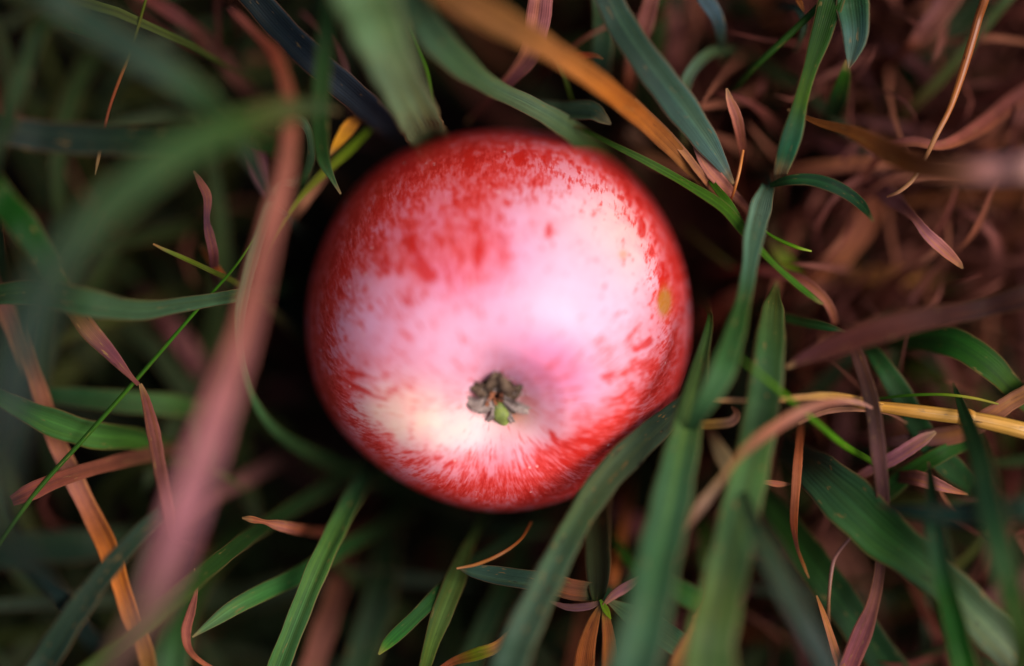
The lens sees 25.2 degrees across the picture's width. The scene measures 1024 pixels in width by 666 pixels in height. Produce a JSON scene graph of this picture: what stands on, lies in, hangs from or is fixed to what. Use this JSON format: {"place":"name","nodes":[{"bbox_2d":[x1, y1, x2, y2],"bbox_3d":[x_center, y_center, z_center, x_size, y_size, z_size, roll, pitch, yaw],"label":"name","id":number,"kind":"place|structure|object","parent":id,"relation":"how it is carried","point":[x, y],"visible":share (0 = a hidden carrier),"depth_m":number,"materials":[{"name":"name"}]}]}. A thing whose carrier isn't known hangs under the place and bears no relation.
{"place":"outdoors","nodes":[
{"label":"outdoors","id":0,"kind":"place"},
{"bbox_2d":[0,0,1023,665],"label":"ground","id":1,"kind":"structure","parent":0,"point":[302,416],"depth_m":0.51,"materials":[{"name":"green plant"}]},
{"bbox_2d":[0,14,80,341],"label":"grass blade","id":2,"kind":"object","parent":1,"relation":"on","point":[41,26],"visible":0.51,"depth_m":0.40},
{"bbox_2d":[0,173,139,385],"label":"grass blade","id":3,"kind":"object","parent":1,"relation":"on","point":[19,221],"visible":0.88,"depth_m":0.41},
{"bbox_2d":[0,304,155,665],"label":"withered grass leaf","id":4,"kind":"object","parent":1,"relation":"on","point":[101,534],"visible":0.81,"depth_m":0.43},
{"bbox_2d":[0,518,202,568],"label":"grass blade","id":5,"kind":"object","parent":1,"relation":"on","point":[64,546],"visible":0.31,"depth_m":0.46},
{"bbox_2d":[22,399,227,455],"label":"grass blade","id":6,"kind":"object","parent":1,"relation":"on","point":[57,424],"visible":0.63,"depth_m":0.43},
{"bbox_2d":[11,242,250,526],"bbox_3d":[-0.073,0.012,0.429,0.002,0.003,0.081,40,90,0],"label":"grass stalk","id":7,"kind":"object","parent":1,"relation":"on","point":[77,445],"depth_m":0.43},
{"bbox_2d":[10,427,259,505],"bbox_3d":[-0.075,0.025,0.469,0.039,0.080,0.004,-15,90,0],"label":"withered grass leaf","id":8,"kind":"object","parent":1,"relation":"on","point":[57,480],"visible":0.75,"depth_m":0.43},
{"bbox_2d":[25,441,264,665],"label":"grass blade","id":9,"kind":"object","parent":1,"relation":"on","point":[54,646],"visible":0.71,"depth_m":0.42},
{"bbox_2d":[0,278,311,320],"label":"grass blade","id":10,"kind":"object","parent":1,"relation":"on","point":[84,302],"visible":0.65,"depth_m":0.42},
{"bbox_2d":[7,118,316,167],"bbox_3d":[-0.091,-0.038,0.459,0.096,0.102,0.009,3,90,0],"label":"grass blade","id":11,"kind":"object","parent":1,"relation":"on","point":[79,138],"visible":0.62,"depth_m":0.41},
{"bbox_2d":[47,387,285,425],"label":"grass blade","id":12,"kind":"object","parent":1,"relation":"on","point":[169,404],"visible":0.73,"depth_m":0.45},
{"bbox_2d":[0,99,339,652],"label":"grass blade","id":13,"kind":"object","parent":1,"relation":"on","point":[91,224],"visible":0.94,"depth_m":0.37,"materials":[{"name":"plant"}]},
{"bbox_2d":[132,271,213,379],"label":"withered grass leaf","id":14,"kind":"object","parent":1,"relation":"on","point":[171,324],"visible":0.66,"depth_m":0.47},
{"bbox_2d":[35,0,320,250],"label":"grass blade","id":15,"kind":"object","parent":1,"relation":"on","point":[106,30],"visible":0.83,"depth_m":0.39,"materials":[{"name":"plant"}]},
{"bbox_2d":[139,383,216,545],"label":"withered grass leaf","id":16,"kind":"object","parent":1,"relation":"on","point":[153,433],"visible":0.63,"depth_m":0.43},
{"bbox_2d":[181,568,211,665],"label":"withered grass leaf","id":17,"kind":"object","parent":1,"relation":"on","point":[187,623],"visible":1,"depth_m":0.43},
{"bbox_2d":[102,5,297,665],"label":"withered grass leaf","id":18,"kind":"object","parent":1,"relation":"on","point":[185,508],"visible":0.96,"depth_m":0.38,"materials":[{"name":"plant"}]},
{"bbox_2d":[193,171,234,308],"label":"withered grass leaf","id":19,"kind":"object","parent":1,"relation":"on","point":[211,244],"visible":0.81,"depth_m":0.43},
{"bbox_2d":[153,485,287,665],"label":"grass blade","id":20,"kind":"object","parent":1,"relation":"on","point":[169,649],"visible":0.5,"depth_m":0.45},
{"bbox_2d":[140,0,304,148],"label":"withered grass leaf","id":21,"kind":"object","parent":1,"relation":"on","point":[205,39],"visible":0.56,"depth_m":0.45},
{"bbox_2d":[82,457,369,665],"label":"grass blade","id":22,"kind":"object","parent":1,"relation":"on","point":[189,585],"visible":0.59,"depth_m":0.43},
{"bbox_2d":[153,243,308,350],"bbox_3d":[-0.051,-0.006,0.468,0.038,0.081,0.005,41,90,0],"label":"grass blade","id":23,"kind":"object","parent":1,"relation":"on","point":[283,321],"visible":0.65,"depth_m":0.45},
{"bbox_2d":[158,428,332,530],"bbox_3d":[-0.059,0.033,0.481,0.043,0.056,0.004,-32,90,0],"label":"withered grass leaf","id":24,"kind":"object","parent":1,"relation":"on","point":[249,477],"visible":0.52,"depth_m":0.46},
{"bbox_2d":[275,117,314,251],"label":"grass blade","id":25,"kind":"object","parent":1,"relation":"on","point":[304,124],"visible":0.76,"depth_m":0.43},
{"bbox_2d":[242,516,374,536],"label":"withered grass leaf","id":26,"kind":"object","parent":1,"relation":"on","point":[289,527],"visible":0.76,"depth_m":0.44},
{"bbox_2d":[192,493,425,637],"bbox_3d":[-0.040,0.046,0.469,0.046,0.079,0.004,-26,90,0],"label":"grass blade","id":27,"kind":"object","parent":1,"relation":"on","point":[265,591],"visible":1,"depth_m":0.43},
{"bbox_2d":[234,175,407,489],"bbox_3d":[-0.042,0.003,0.463,0.022,0.093,0.071,-15,90,0],"label":"grass blade","id":28,"kind":"object","parent":1,"relation":"on","point":[316,455],"visible":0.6,"depth_m":0.45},
{"bbox_2d":[267,460,379,665],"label":"grass blade","id":29,"kind":"object","parent":1,"relation":"on","point":[317,569],"visible":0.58,"depth_m":0.43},
{"bbox_2d":[238,0,410,148],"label":"grass blade","id":30,"kind":"object","parent":1,"relation":"on","point":[294,41],"visible":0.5,"depth_m":0.43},
{"bbox_2d":[311,0,340,193],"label":"grass blade","id":31,"kind":"object","parent":1,"relation":"on","point":[326,34],"visible":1,"depth_m":0.41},
{"bbox_2d":[283,127,371,223],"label":"grass blade","id":32,"kind":"object","parent":1,"relation":"on","point":[342,155],"visible":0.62,"depth_m":0.44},
{"bbox_2d":[277,136,382,266],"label":"withered grass leaf","id":33,"kind":"object","parent":1,"relation":"on","point":[301,207],"visible":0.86,"depth_m":0.45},
{"bbox_2d":[300,505,367,665],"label":"withered grass leaf","id":34,"kind":"object","parent":1,"relation":"on","point":[324,628],"visible":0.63,"depth_m":0.45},
{"bbox_2d":[342,485,405,665],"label":"grass blade","id":35,"kind":"object","parent":1,"relation":"on","point":[373,621],"visible":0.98,"depth_m":0.46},
{"bbox_2d":[335,0,448,148],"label":"grass blade","id":36,"kind":"object","parent":1,"relation":"on","point":[377,29],"visible":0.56,"depth_m":0.40,"materials":[{"name":"plant"}]},
{"bbox_2d":[419,510,488,665],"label":"grass blade","id":37,"kind":"object","parent":1,"relation":"on","point":[448,597],"visible":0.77,"depth_m":0.43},
{"bbox_2d":[378,502,557,654],"bbox_3d":[-0.008,0.047,0.469,0.043,0.080,0.005,-33,90,0],"label":"grass blade","id":38,"kind":"object","parent":1,"relation":"on","point":[410,621],"visible":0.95,"depth_m":0.43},
{"bbox_2d":[440,637,500,665],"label":"withered grass leaf","id":39,"kind":"object","parent":1,"relation":"on","point":[478,653],"visible":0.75,"depth_m":0.43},
{"bbox_2d":[307,130,689,510],"bbox_3d":[-0.003,-0.003,0.450,0.075,0.077,0.075,0,90,0],"label":"apple","id":40,"kind":"object","parent":1,"relation":"on","point":[498,320],"visible":0.98,"depth_m":0.42,"materials":[{"name":"food"}]},
{"bbox_2d":[458,505,544,665],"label":"grass blade","id":41,"kind":"object","parent":1,"relation":"on","point":[484,629],"visible":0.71,"depth_m":0.46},
{"bbox_2d":[466,0,552,122],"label":"withered grass leaf","id":42,"kind":"object","parent":1,"relation":"on","point":[538,13],"visible":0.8,"depth_m":0.43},
{"bbox_2d":[0,0,1023,665],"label":"undergrowth","id":43,"kind":"object","parent":1,"relation":"on","point":[256,566],"visible":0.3,"depth_m":0.49,"materials":[{"name":"plant"}]},
{"bbox_2d":[737,356,890,474],"bbox_3d":[0.060,0.019,0.459,0.049,0.100,0.003,33,90,0],"label":"grass stalk","id":44,"kind":"object","parent":43,"relation":"on","point":[840,442],"depth_m":0.42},
{"bbox_2d":[0,0,1023,665],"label":"thatch","id":45,"kind":"object","parent":1,"relation":"on","point":[1008,196],"visible":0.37,"depth_m":0.47,"materials":[{"name":"plant"}]},
{"bbox_2d":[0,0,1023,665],"bbox_3d":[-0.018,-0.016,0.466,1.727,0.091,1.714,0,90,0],"label":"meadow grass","id":46,"kind":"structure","parent":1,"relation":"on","point":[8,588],"depth_m":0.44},
{"bbox_2d":[0,0,1023,665],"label":"leaf litter","id":47,"kind":"object","parent":1,"relation":"on","point":[694,212],"visible":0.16,"depth_m":0.50,"materials":[{"name":"plant"}]},
{"bbox_2d":[459,565,629,600],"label":"blade of grass","id":48,"kind":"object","parent":47,"relation":"on","point":[574,589],"visible":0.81,"depth_m":0.43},
{"bbox_2d":[495,99,611,124],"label":"blade of grass","id":49,"kind":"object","parent":47,"relation":"on","point":[584,110],"visible":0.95,"depth_m":0.43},
{"bbox_2d":[610,498,696,539],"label":"withered grass leaf","id":50,"kind":"object","parent":47,"relation":"on","point":[636,525],"visible":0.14,"depth_m":0.47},
{"bbox_2d":[659,0,693,159],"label":"withered grass leaf","id":51,"kind":"object","parent":47,"relation":"on","point":[674,52],"visible":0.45,"depth_m":0.46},
{"bbox_2d":[692,145,748,212],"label":"withered grass leaf","id":52,"kind":"object","parent":47,"relation":"on","point":[713,174],"visible":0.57,"depth_m":0.43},
{"bbox_2d":[718,88,745,214],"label":"withered grass leaf","id":53,"kind":"object","parent":47,"relation":"on","point":[736,117],"visible":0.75,"depth_m":0.43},
{"bbox_2d":[700,437,908,665],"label":"blade of grass","id":54,"kind":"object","parent":47,"relation":"on","point":[847,605],"visible":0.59,"depth_m":0.44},
{"bbox_2d":[836,0,869,68],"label":"blade of grass","id":55,"kind":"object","parent":47,"relation":"on","point":[854,17],"visible":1,"depth_m":0.43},
{"bbox_2d":[718,389,1023,438],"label":"dry grass cane","id":56,"kind":"object","parent":47,"relation":"on","point":[1004,425],"visible":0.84,"depth_m":0.43,"materials":[{"name":"plant"}]},
{"bbox_2d":[810,171,983,227],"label":"withered grass leaf","id":57,"kind":"object","parent":47,"relation":"on","point":[897,179],"visible":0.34,"depth_m":0.45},
{"bbox_2d":[786,285,1023,368],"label":"withered grass leaf","id":58,"kind":"object","parent":47,"relation":"on","point":[880,329],"visible":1,"depth_m":0.41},
{"bbox_2d":[787,108,1023,184],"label":"withered grass leaf","id":59,"kind":"object","parent":47,"relation":"on","point":[957,170],"visible":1,"depth_m":0.40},
{"bbox_2d":[836,0,999,138],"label":"blade of grass","id":60,"kind":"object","parent":47,"relation":"on","point":[959,21],"visible":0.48,"depth_m":0.46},
{"bbox_2d":[907,581,950,665],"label":"withered grass leaf","id":61,"kind":"object","parent":47,"relation":"on","point":[937,634],"visible":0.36,"depth_m":0.45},
{"bbox_2d":[887,0,988,197],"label":"dry grass stalk","id":62,"kind":"object","parent":47,"relation":"on","point":[973,34],"visible":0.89,"depth_m":0.43,"materials":[{"name":"plant"}]},
{"bbox_2d":[924,462,978,665],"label":"blade of grass","id":63,"kind":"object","parent":47,"relation":"on","point":[961,652],"visible":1,"depth_m":0.41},
{"bbox_2d":[399,0,635,179],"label":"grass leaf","id":64,"kind":"object","parent":1,"relation":"on","point":[440,43],"visible":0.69,"depth_m":0.42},
{"bbox_2d":[573,124,823,304],"bbox_3d":[0.036,-0.024,0.431,0.058,0.013,0.005,37,90,0],"label":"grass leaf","id":65,"kind":"object","parent":64,"relation":"on","point":[728,212],"visible":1,"depth_m":0.43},
{"bbox_2d":[37,0,1023,665],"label":"withered tangle","id":66,"kind":"object","parent":1,"relation":"on","point":[909,258],"visible":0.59,"depth_m":0.46,"materials":[{"name":"brown plant"}]},
{"bbox_2d":[770,173,873,221],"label":"grass blade","id":67,"kind":"object","parent":66,"relation":"on","point":[842,190],"visible":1,"depth_m":0.43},
{"bbox_2d":[805,341,852,464],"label":"withered grass leaf","id":68,"kind":"object","parent":66,"relation":"on","point":[844,427],"visible":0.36,"depth_m":0.46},
{"bbox_2d":[858,431,936,477],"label":"withered grass leaf","id":69,"kind":"object","parent":66,"relation":"on","point":[906,449],"visible":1,"depth_m":0.43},
{"bbox_2d":[834,171,963,268],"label":"withered grass leaf","id":70,"kind":"object","parent":66,"relation":"on","point":[931,238],"visible":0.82,"depth_m":0.43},
{"bbox_2d":[904,183,996,310],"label":"withered grass leaf","id":71,"kind":"object","parent":66,"relation":"on","point":[922,284],"visible":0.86,"depth_m":0.44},
{"bbox_2d":[573,605,600,665],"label":"withered grass leaf","id":72,"kind":"object","parent":1,"relation":"on","point":[585,652],"visible":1,"depth_m":0.43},
{"bbox_2d":[436,0,738,252],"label":"withered grass leaf","id":73,"kind":"object","parent":1,"relation":"on","point":[499,20],"visible":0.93,"depth_m":0.41,"materials":[{"name":"plant"}]},
{"bbox_2d":[488,368,688,665],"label":"grass blade","id":74,"kind":"object","parent":1,"relation":"on","point":[622,461],"visible":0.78,"depth_m":0.42,"materials":[{"name":"plant"}]},
{"bbox_2d":[584,498,610,600],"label":"grass blade","id":75,"kind":"object","parent":1,"relation":"on","point":[597,552],"visible":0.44,"depth_m":0.43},
{"bbox_2d":[591,0,613,141],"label":"grass blade","id":76,"kind":"object","parent":1,"relation":"on","point":[602,43],"visible":0.38,"depth_m":0.44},
{"bbox_2d":[600,138,690,177],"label":"withered grass leaf","id":77,"kind":"object","parent":76,"relation":"on","point":[660,159],"visible":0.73,"depth_m":0.45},
{"bbox_2d":[600,476,629,617],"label":"withered grass leaf","id":78,"kind":"object","parent":1,"relation":"on","point":[616,565],"visible":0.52,"depth_m":0.45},
{"bbox_2d":[606,105,651,199],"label":"withered grass leaf","id":79,"kind":"object","parent":1,"relation":"on","point":[642,172],"visible":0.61,"depth_m":0.47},
{"bbox_2d":[621,0,658,168],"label":"withered grass leaf","id":80,"kind":"object","parent":1,"relation":"on","point":[646,16],"visible":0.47,"depth_m":0.44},
{"bbox_2d":[646,0,667,142],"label":"grass blade","id":81,"kind":"object","parent":1,"relation":"on","point":[659,32],"visible":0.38,"depth_m":0.46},
{"bbox_2d":[606,283,712,665],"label":"grass blade","id":82,"kind":"object","parent":1,"relation":"on","point":[640,637],"visible":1,"depth_m":0.41,"materials":[{"name":"plant"}]},
{"bbox_2d":[595,0,734,183],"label":"grass blade","id":83,"kind":"object","parent":1,"relation":"on","point":[668,90],"visible":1,"depth_m":0.42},
{"bbox_2d":[610,530,744,610],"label":"grass blade","id":84,"kind":"object","parent":1,"relation":"on","point":[686,594],"visible":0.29,"depth_m":0.44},
{"bbox_2d":[691,480,715,585],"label":"grass blade","id":85,"kind":"object","parent":1,"relation":"on","point":[706,531],"visible":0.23,"depth_m":0.46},
{"bbox_2d":[646,167,774,460],"bbox_3d":[0.041,-0.004,0.460,0.006,0.100,0.069,18,90,0],"label":"grass blade","id":86,"kind":"object","parent":1,"relation":"on","point":[720,374],"visible":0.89,"depth_m":0.42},
{"bbox_2d":[697,0,725,64],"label":"grass blade","id":87,"kind":"object","parent":1,"relation":"on","point":[712,10],"visible":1,"depth_m":0.44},
{"bbox_2d":[681,46,745,145],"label":"grass blade","id":88,"kind":"object","parent":1,"relation":"on","point":[699,61],"visible":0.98,"depth_m":0.44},
{"bbox_2d":[690,279,767,329],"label":"withered grass leaf","id":89,"kind":"object","parent":1,"relation":"on","point":[720,309],"visible":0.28,"depth_m":0.47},
{"bbox_2d":[683,281,785,665],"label":"grass blade","id":90,"kind":"object","parent":1,"relation":"on","point":[713,626],"visible":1,"depth_m":0.41,"materials":[{"name":"plant"}]},
{"bbox_2d":[686,3,816,143],"bbox_3d":[0.065,-0.070,0.469,0.002,0.080,0.083,45,90,0],"label":"grass stalk","id":91,"kind":"object","parent":1,"relation":"on","point":[781,41],"depth_m":0.43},
{"bbox_2d":[684,265,837,333],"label":"withered grass leaf","id":92,"kind":"object","parent":1,"relation":"on","point":[816,290],"visible":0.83,"depth_m":0.44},
{"bbox_2d":[709,303,842,331],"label":"grass blade","id":93,"kind":"object","parent":1,"relation":"on","point":[809,323],"visible":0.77,"depth_m":0.43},
{"bbox_2d":[753,191,801,273],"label":"grass blade","id":94,"kind":"object","parent":1,"relation":"on","point":[780,252],"visible":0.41,"depth_m":0.45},
{"bbox_2d":[741,491,838,665],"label":"grass blade","id":95,"kind":"object","parent":1,"relation":"on","point":[771,557],"visible":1,"depth_m":0.40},
{"bbox_2d":[790,423,808,577],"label":"withered grass leaf","id":96,"kind":"object","parent":1,"relation":"on","point":[796,476],"visible":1,"depth_m":0.43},
{"bbox_2d":[713,156,893,208],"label":"withered grass leaf","id":97,"kind":"object","parent":1,"relation":"on","point":[836,165],"visible":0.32,"depth_m":0.45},
{"bbox_2d":[717,169,897,284],"bbox_3d":[0.067,-0.021,0.481,0.047,0.055,0.012,-32,90,0],"label":"withered grass leaf","id":98,"kind":"object","parent":1,"relation":"on","point":[860,234],"visible":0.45,"depth_m":0.46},
{"bbox_2d":[772,0,844,221],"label":"grass blade","id":99,"kind":"object","parent":1,"relation":"on","point":[824,23],"visible":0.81,"depth_m":0.43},
{"bbox_2d":[800,60,850,187],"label":"grass blade","id":100,"kind":"object","parent":1,"relation":"on","point":[837,101],"visible":0.69,"depth_m":0.44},
{"bbox_2d":[758,119,893,177],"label":"withered grass leaf","id":101,"kind":"object","parent":1,"relation":"on","point":[833,145],"visible":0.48,"depth_m":0.46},
{"bbox_2d":[796,304,889,665],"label":"withered grass leaf","id":102,"kind":"object","parent":1,"relation":"on","point":[859,640],"visible":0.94,"depth_m":0.42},
{"bbox_2d":[686,397,872,531],"bbox_3d":[0.047,0.021,0.416,0.043,0.015,0.010,-31,90,0],"label":"withered grass leaf","id":103,"kind":"object","parent":102,"relation":"on","point":[772,429],"visible":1,"depth_m":0.41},
{"bbox_2d":[798,504,888,637],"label":"withered grass leaf","id":104,"kind":"object","parent":1,"relation":"on","point":[849,563],"visible":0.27,"depth_m":0.47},
{"bbox_2d":[798,442,965,526],"bbox_3d":[0.077,0.028,0.471,0.045,0.076,0.007,-31,90,0],"label":"grass blade","id":105,"kind":"object","parent":1,"relation":"on","point":[936,456],"visible":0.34,"depth_m":0.43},
{"bbox_2d":[772,430,1014,665],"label":"grass blade","id":106,"kind":"object","parent":1,"relation":"on","point":[845,499],"visible":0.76,"depth_m":0.42,"materials":[{"name":"plant"}]},
{"bbox_2d":[827,266,960,291],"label":"withered grass leaf","id":107,"kind":"object","parent":1,"relation":"on","point":[875,274],"visible":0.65,"depth_m":0.46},
{"bbox_2d":[818,311,972,497],"bbox_3d":[0.078,0.016,0.472,0.008,0.074,0.051,-40,90,0],"label":"grass blade","id":108,"kind":"object","parent":1,"relation":"on","point":[954,471],"visible":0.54,"depth_m":0.44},
{"bbox_2d":[847,0,961,101],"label":"withered grass leaf","id":109,"kind":"object","parent":1,"relation":"on","point":[939,13],"visible":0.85,"depth_m":0.45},
{"bbox_2d":[845,463,967,494],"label":"withered grass leaf","id":110,"kind":"object","parent":1,"relation":"on","point":[915,477],"visible":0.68,"depth_m":0.43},
{"bbox_2d":[832,385,1023,445],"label":"withered grass leaf","id":111,"kind":"object","parent":1,"relation":"on","point":[1010,402],"visible":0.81,"depth_m":0.43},
{"bbox_2d":[862,84,1023,179],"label":"withered grass leaf","id":112,"kind":"object","parent":1,"relation":"on","point":[995,114],"visible":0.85,"depth_m":0.44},
{"bbox_2d":[880,0,1012,138],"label":"blade of grass","id":113,"kind":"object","parent":1,"relation":"on","point":[942,76],"visible":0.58,"depth_m":0.45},
{"bbox_2d":[875,326,1023,410],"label":"blade of grass","id":114,"kind":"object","parent":1,"relation":"on","point":[981,358],"visible":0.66,"depth_m":0.43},
{"bbox_2d":[878,497,1023,525],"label":"blade of grass","id":115,"kind":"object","parent":1,"relation":"on","point":[965,514],"visible":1,"depth_m":0.40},
{"bbox_2d":[898,350,1018,466],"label":"blade of grass","id":116,"kind":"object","parent":1,"relation":"on","point":[931,372],"visible":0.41,"depth_m":0.46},
{"bbox_2d":[916,105,1023,196],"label":"withered grass leaf","id":117,"kind":"object","parent":1,"relation":"on","point":[985,142],"visible":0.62,"depth_m":0.45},
{"bbox_2d":[952,382,1023,665],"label":"blade of grass","id":118,"kind":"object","parent":1,"relation":"on","point":[1001,554],"visible":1,"depth_m":0.40,"materials":[{"name":"plant"}]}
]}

